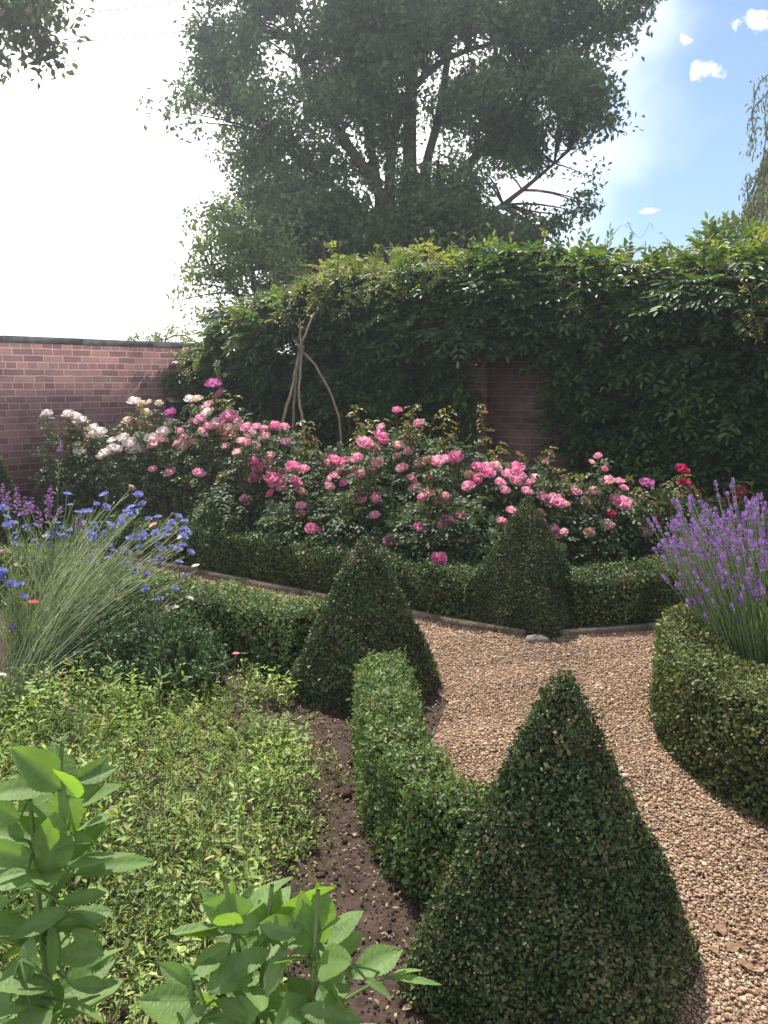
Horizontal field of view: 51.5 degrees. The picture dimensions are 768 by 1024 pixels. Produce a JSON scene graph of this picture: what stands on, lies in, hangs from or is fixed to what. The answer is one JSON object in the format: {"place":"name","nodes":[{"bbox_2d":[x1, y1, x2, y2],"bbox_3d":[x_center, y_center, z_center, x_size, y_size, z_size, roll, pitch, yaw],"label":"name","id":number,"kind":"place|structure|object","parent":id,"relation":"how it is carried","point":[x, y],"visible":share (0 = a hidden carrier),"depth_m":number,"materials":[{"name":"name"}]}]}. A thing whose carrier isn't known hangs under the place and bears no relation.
{"place":"outdoors","nodes":[
{"label":"outdoors","id":0,"kind":"place"},
{"bbox_2d":[41,0,196,18],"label":"overhead cable","id":1,"kind":"object","parent":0,"point":[128,8],"visible":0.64,"depth_m":38.30,"materials":[{"name":"black"}]},
{"bbox_2d":[1,20,283,49],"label":"overhead cable","id":2,"kind":"object","parent":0,"point":[125,37],"visible":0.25,"depth_m":38.56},
{"bbox_2d":[0,506,681,1023],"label":"ground","id":3,"kind":"structure","parent":0,"point":[350,902],"depth_m":2.85,"materials":[{"name":"soil"}]},
{"bbox_2d":[0,483,34,626],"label":"purple spire flower","id":4,"kind":"object","parent":3,"relation":"on","point":[5,499],"visible":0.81,"depth_m":5.08,"materials":[{"name":"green plant"}]},
{"bbox_2d":[0,454,35,548],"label":"topiary pyramid","id":5,"kind":"object","parent":3,"relation":"on","point":[5,478],"visible":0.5,"depth_m":7.65,"materials":[{"name":"green plant"}]},
{"bbox_2d":[0,503,53,685],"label":"cornflower plant","id":6,"kind":"object","parent":3,"relation":"on","point":[16,604],"visible":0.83,"depth_m":4.27,"materials":[{"name":"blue plant"}]},
{"bbox_2d":[0,0,96,89],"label":"overhanging tree","id":7,"kind":"object","parent":3,"relation":"on","point":[21,16],"visible":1,"depth_m":11.06,"materials":[{"name":"green plant"}]},
{"bbox_2d":[53,439,63,544],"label":"purple spire flower","id":8,"kind":"object","parent":3,"relation":"on","point":[59,450],"visible":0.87,"depth_m":6.54,"materials":[{"name":"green plant"}]},
{"bbox_2d":[34,488,84,605],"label":"purple spire flower","id":9,"kind":"object","parent":3,"relation":"on","point":[48,500],"visible":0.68,"depth_m":5.14,"materials":[{"name":"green plant"}]},
{"bbox_2d":[13,491,109,634],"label":"cornflower plant","id":10,"kind":"object","parent":3,"relation":"on","point":[65,536],"visible":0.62,"depth_m":5.09,"materials":[{"name":"blue plant"}]},
{"bbox_2d":[27,409,118,528],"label":"rose bush","id":11,"kind":"object","parent":3,"relation":"on","point":[75,438],"visible":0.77,"depth_m":8.26,"materials":[{"name":"green plant"}]},
{"bbox_2d":[0,744,154,1023],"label":"broadleaf plant","id":12,"kind":"object","parent":3,"relation":"on","point":[44,841],"visible":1,"depth_m":1.06,"materials":[{"name":"green plant"}]},
{"bbox_2d":[34,576,155,672],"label":"box shrub","id":13,"kind":"object","parent":3,"relation":"on","point":[114,613],"visible":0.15,"depth_m":4.64,"materials":[{"name":"green plant"}]},
{"bbox_2d":[0,484,199,700],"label":"cornflower plant","id":14,"kind":"object","parent":3,"relation":"on","point":[41,649],"visible":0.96,"depth_m":4.46,"materials":[{"name":"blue plant"}]},
{"bbox_2d":[0,335,214,513],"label":"brick wall","id":15,"kind":"structure","parent":3,"relation":"on","point":[99,382],"depth_m":9.28,"materials":[{"name":"brick"}]},
{"bbox_2d":[165,397,189,415],"bbox_3d":[-2.634,-1.357,10.227,0.310,0.230,0.127,-9,13,-44],"label":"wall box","id":16,"kind":"object","parent":15,"relation":"attached to","point":[177,406],"visible":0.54,"depth_m":10.18,"materials":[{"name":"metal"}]},
{"bbox_2d":[20,499,201,564],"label":"box hedge","id":17,"kind":"object","parent":3,"relation":"on","point":[128,529],"visible":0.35,"depth_m":7.68,"materials":[{"name":"green plant"}]},
{"bbox_2d":[105,655,123,704],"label":"tall weed","id":18,"kind":"object","parent":3,"relation":"on","point":[109,658],"visible":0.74,"depth_m":3.92,"materials":[{"name":"green plant"}]},
{"bbox_2d":[63,396,184,517],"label":"rose bush","id":19,"kind":"object","parent":3,"relation":"on","point":[127,439],"visible":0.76,"depth_m":8.10,"materials":[{"name":"green plant"}]},
{"bbox_2d":[72,590,231,694],"bbox_3d":[-1.276,0.690,4.374,0.876,0.546,0.632,0,9,0],"label":"box shrub","id":20,"kind":"object","parent":3,"relation":"on","point":[168,645],"visible":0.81,"depth_m":4.28,"materials":[{"name":"green plant"}]},
{"bbox_2d":[123,319,193,341],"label":"garden shrub","id":21,"kind":"object","parent":3,"relation":"on","point":[166,339],"visible":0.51,"depth_m":15.14,"materials":[{"name":"green plant"}]},
{"bbox_2d":[0,538,323,679],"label":"box hedge","id":22,"kind":"object","parent":3,"relation":"on","point":[275,631],"visible":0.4,"depth_m":4.74,"materials":[{"name":"green plant"}]},
{"bbox_2d":[153,663,170,704],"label":"tall weed","id":23,"kind":"object","parent":3,"relation":"on","point":[159,679],"visible":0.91,"depth_m":4.03,"materials":[{"name":"green plant"}]},
{"bbox_2d":[119,395,222,523],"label":"rose bush","id":24,"kind":"object","parent":3,"relation":"on","point":[152,439],"visible":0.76,"depth_m":7.97,"materials":[{"name":"green plant"}]},
{"bbox_2d":[0,651,347,1023],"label":"weeds","id":25,"kind":"object","parent":3,"relation":"on","point":[173,945],"visible":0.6,"depth_m":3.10,"materials":[{"name":"green plant"}]},
{"bbox_2d":[170,792,197,860],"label":"tall weed","id":26,"kind":"object","parent":3,"relation":"on","point":[183,799],"visible":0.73,"depth_m":2.75,"materials":[{"name":"green plant"}]},
{"bbox_2d":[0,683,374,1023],"bbox_3d":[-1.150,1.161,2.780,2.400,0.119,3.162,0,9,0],"label":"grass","id":27,"kind":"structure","parent":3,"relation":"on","point":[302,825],"depth_m":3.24,"materials":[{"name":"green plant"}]},
{"bbox_2d":[158,652,238,697],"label":"pink flower","id":28,"kind":"object","parent":3,"relation":"on","point":[235,653],"visible":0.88,"depth_m":4.22,"materials":[{"name":"green plant"}]},
{"bbox_2d":[199,747,219,790],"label":"tall weed","id":29,"kind":"object","parent":3,"relation":"on","point":[215,758],"visible":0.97,"depth_m":3.18,"materials":[{"name":"green plant"}]},
{"bbox_2d":[160,378,277,522],"bbox_3d":[-1.598,-0.467,7.895,1.206,1.699,1.184,0,9,0],"label":"rose bush","id":30,"kind":"object","parent":3,"relation":"on","point":[228,415],"visible":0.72,"depth_m":7.66,"materials":[{"name":"green plant"}]},
{"bbox_2d":[185,422,287,541],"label":"rose bush","id":31,"kind":"object","parent":3,"relation":"on","point":[218,498],"visible":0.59,"depth_m":7.09,"materials":[{"name":"green plant"}]},
{"bbox_2d":[166,193,316,329],"bbox_3d":[-2.152,-2.735,13.008,2.700,4.543,2.168,-2,9,-14],"label":"young tree","id":32,"kind":"object","parent":3,"relation":"on","point":[238,237],"visible":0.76,"depth_m":12.53,"materials":[{"name":"green plant"}]},
{"bbox_2d":[217,420,329,531],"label":"rose bush","id":33,"kind":"object","parent":3,"relation":"on","point":[272,474],"visible":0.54,"depth_m":7.35,"materials":[{"name":"green plant"}]},
{"bbox_2d":[39,540,526,635],"bbox_3d":[-1.588,0.538,6.905,6.081,0.090,0.090,6,11,34],"label":"path edging","id":34,"kind":"object","parent":3,"relation":"on","point":[461,622],"visible":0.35,"depth_m":6.25,"materials":[{"name":"brown wood"}]},
{"bbox_2d":[136,876,440,1023],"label":"broadleaf plant","id":35,"kind":"object","parent":3,"relation":"on","point":[269,923],"visible":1,"depth_m":1.03,"materials":[{"name":"green plant"}]},
{"bbox_2d":[274,312,342,498],"bbox_3d":[-0.841,-0.860,8.259,0.864,2.363,0.351,2,9,14],"label":"plant support","id":36,"kind":"object","parent":3,"relation":"on","point":[298,364],"visible":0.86,"depth_m":8.15,"materials":[{"name":"brown wood"}]},
{"bbox_2d":[249,460,368,554],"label":"rose bush","id":37,"kind":"object","parent":3,"relation":"on","point":[292,523],"visible":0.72,"depth_m":6.64,"materials":[{"name":"green plant"}]},
{"bbox_2d":[276,419,389,541],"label":"rose bush","id":38,"kind":"object","parent":3,"relation":"on","point":[331,460],"visible":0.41,"depth_m":7.02,"materials":[{"name":"green plant"}]},
{"bbox_2d":[184,517,482,620],"bbox_3d":[-0.467,0.401,6.383,2.978,0.506,0.544,6,11,35],"label":"box hedge","id":39,"kind":"object","parent":3,"relation":"on","point":[444,590],"visible":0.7,"depth_m":6.26,"materials":[{"name":"green plant"}]},
{"bbox_2d":[287,536,445,716],"bbox_3d":[-0.092,0.551,4.245,0.695,0.869,0.695,6,11,34],"label":"topiary pyramid","id":40,"kind":"object","parent":3,"relation":"on","point":[362,611],"visible":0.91,"depth_m":4.12,"materials":[{"name":"green plant"}]},
{"bbox_2d":[303,436,429,560],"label":"rose bush","id":41,"kind":"object","parent":3,"relation":"on","point":[378,518],"visible":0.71,"depth_m":6.36,"materials":[{"name":"green plant"}]},
{"bbox_2d":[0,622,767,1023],"bbox_3d":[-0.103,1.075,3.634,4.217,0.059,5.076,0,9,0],"label":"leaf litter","id":42,"kind":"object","parent":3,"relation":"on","point":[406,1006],"visible":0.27,"depth_m":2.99,"materials":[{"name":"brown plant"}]},
{"bbox_2d":[335,404,452,548],"bbox_3d":[0.083,-0.195,7.056,1.188,1.522,1.085,6,11,32],"label":"rose bush","id":43,"kind":"object","parent":3,"relation":"on","point":[395,446],"visible":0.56,"depth_m":6.80,"materials":[{"name":"green plant"}]},
{"bbox_2d":[135,0,666,288],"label":"broadleaf tree","id":44,"kind":"object","parent":3,"relation":"on","point":[381,46],"visible":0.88,"depth_m":14.40,"materials":[{"name":"green plant"}]},
{"bbox_2d":[343,645,487,904],"bbox_3d":[0.067,0.938,3.113,0.422,0.498,1.548,-2,9,-11],"label":"box hedge","id":45,"kind":"object","parent":3,"relation":"on","point":[416,797],"visible":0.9,"depth_m":2.74,"materials":[{"name":"green plant"}]},
{"bbox_2d":[378,454,502,568],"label":"rose bush","id":46,"kind":"object","parent":3,"relation":"on","point":[445,522],"visible":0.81,"depth_m":5.98,"materials":[{"name":"green plant"}]},
{"bbox_2d":[381,404,521,559],"bbox_3d":[0.557,-0.137,6.831,1.139,1.562,1.121,8,12,40],"label":"rose bush","id":47,"kind":"object","parent":3,"relation":"on","point":[457,456],"visible":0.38,"depth_m":6.65,"materials":[{"name":"green plant"}]},
{"bbox_2d":[214,281,767,542],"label":"brick wall","id":48,"kind":"structure","parent":3,"relation":"on","point":[510,403],"depth_m":8.84,"materials":[{"name":"brick"}]},
{"bbox_2d":[156,190,767,539],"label":"wisteria","id":49,"kind":"object","parent":48,"relation":"attached to","point":[503,297],"visible":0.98,"depth_m":7.89,"materials":[{"name":"green plant"}]},
{"bbox_2d":[450,441,584,564],"bbox_3d":[1.054,0.058,6.486,1.155,1.241,1.076,0,9,0],"label":"rose bush","id":50,"kind":"object","parent":3,"relation":"on","point":[510,482],"visible":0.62,"depth_m":6.31,"materials":[{"name":"green plant"}]},
{"bbox_2d":[460,493,576,639],"bbox_3d":[0.974,0.324,5.521,0.773,0.918,0.771,7,11,35],"label":"topiary pyramid","id":51,"kind":"object","parent":3,"relation":"on","point":[520,583],"visible":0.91,"depth_m":5.35,"materials":[{"name":"green plant"}]},
{"bbox_2d":[525,634,549,643],"bbox_3d":[0.984,0.823,5.118,0.154,0.078,0.094,0,9,0],"label":"stone","id":52,"kind":"object","parent":3,"relation":"on","point":[532,639],"visible":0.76,"depth_m":5.08,"materials":[{"name":"grey stone"}]},
{"bbox_2d":[395,668,702,1023],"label":"topiary pyramid","id":53,"kind":"object","parent":3,"relation":"on","point":[552,901],"visible":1,"depth_m":2.04,"materials":[{"name":"green plant"}]},
{"bbox_2d":[537,452,672,574],"bbox_3d":[1.716,0.132,6.346,1.162,1.225,1.062,0,9,0],"label":"rose bush","id":54,"kind":"object","parent":3,"relation":"on","point":[624,502],"visible":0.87,"depth_m":6.13,"materials":[{"name":"green plant"}]},
{"bbox_2d":[556,621,658,635],"bbox_3d":[2.176,0.761,5.542,2.378,0.086,0.125,-3,10,-17],"label":"path edging","id":55,"kind":"object","parent":3,"relation":"on","point":[612,628],"visible":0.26,"depth_m":5.30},
{"bbox_2d":[592,463,718,569],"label":"rose bush","id":56,"kind":"object","parent":3,"relation":"on","point":[667,508],"visible":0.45,"depth_m":6.26,"materials":[{"name":"green plant"}]},
{"bbox_2d":[562,546,767,627],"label":"box hedge","id":57,"kind":"object","parent":3,"relation":"on","point":[635,592],"visible":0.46,"depth_m":5.44,"materials":[{"name":"green plant"}]},
{"bbox_2d":[646,584,767,828],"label":"box hedge","id":58,"kind":"object","parent":3,"relation":"on","point":[709,713],"visible":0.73,"depth_m":3.27,"materials":[{"name":"green plant"}]},
{"bbox_2d":[662,481,767,553],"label":"rose bush","id":59,"kind":"object","parent":3,"relation":"on","point":[740,491],"visible":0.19,"depth_m":6.48,"materials":[{"name":"green plant"}]},
{"bbox_2d":[735,74,767,243],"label":"weeping tree","id":60,"kind":"object","parent":3,"relation":"on","point":[758,206],"visible":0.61,"depth_m":15.73,"materials":[{"name":"green plant"}]},
{"bbox_2d":[0,0,767,353],"label":"sky","id":61,"kind":"structure","parent":0,"point":[89,197],"materials":[{"name":"white"}]},
{"bbox_2d":[49,547,767,1023],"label":"gravel path","id":62,"kind":"structure","parent":0,"point":[747,935],"depth_m":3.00,"materials":[{"name":"beige gravel"}]},
{"bbox_2d":[708,946,718,955],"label":"dead leaf","id":63,"kind":"object","parent":62,"relation":"on","point":[715,949],"visible":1,"depth_m":2.32,"materials":[{"name":"brown plant"}]},
{"bbox_2d":[714,924,726,935],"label":"dead leaf","id":64,"kind":"object","parent":62,"relation":"on","point":[721,929],"visible":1,"depth_m":2.40,"materials":[{"name":"brown plant"}]},
{"bbox_2d":[726,940,743,951],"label":"dead leaf","id":65,"kind":"object","parent":62,"relation":"on","point":[732,946],"visible":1,"depth_m":2.33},
{"bbox_2d":[737,959,752,970],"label":"dead leaf","id":66,"kind":"object","parent":62,"relation":"on","point":[746,964],"visible":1,"depth_m":2.26,"materials":[{"name":"brown plant"}]},
{"label":"bed soil","id":67,"kind":"structure","parent":0,"visible":0},
{"bbox_2d":[646,478,767,674],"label":"lavender clump","id":68,"kind":"object","parent":67,"relation":"on","point":[740,602],"visible":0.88,"depth_m":3.76,"materials":[{"name":"purple plant"}]}
]}

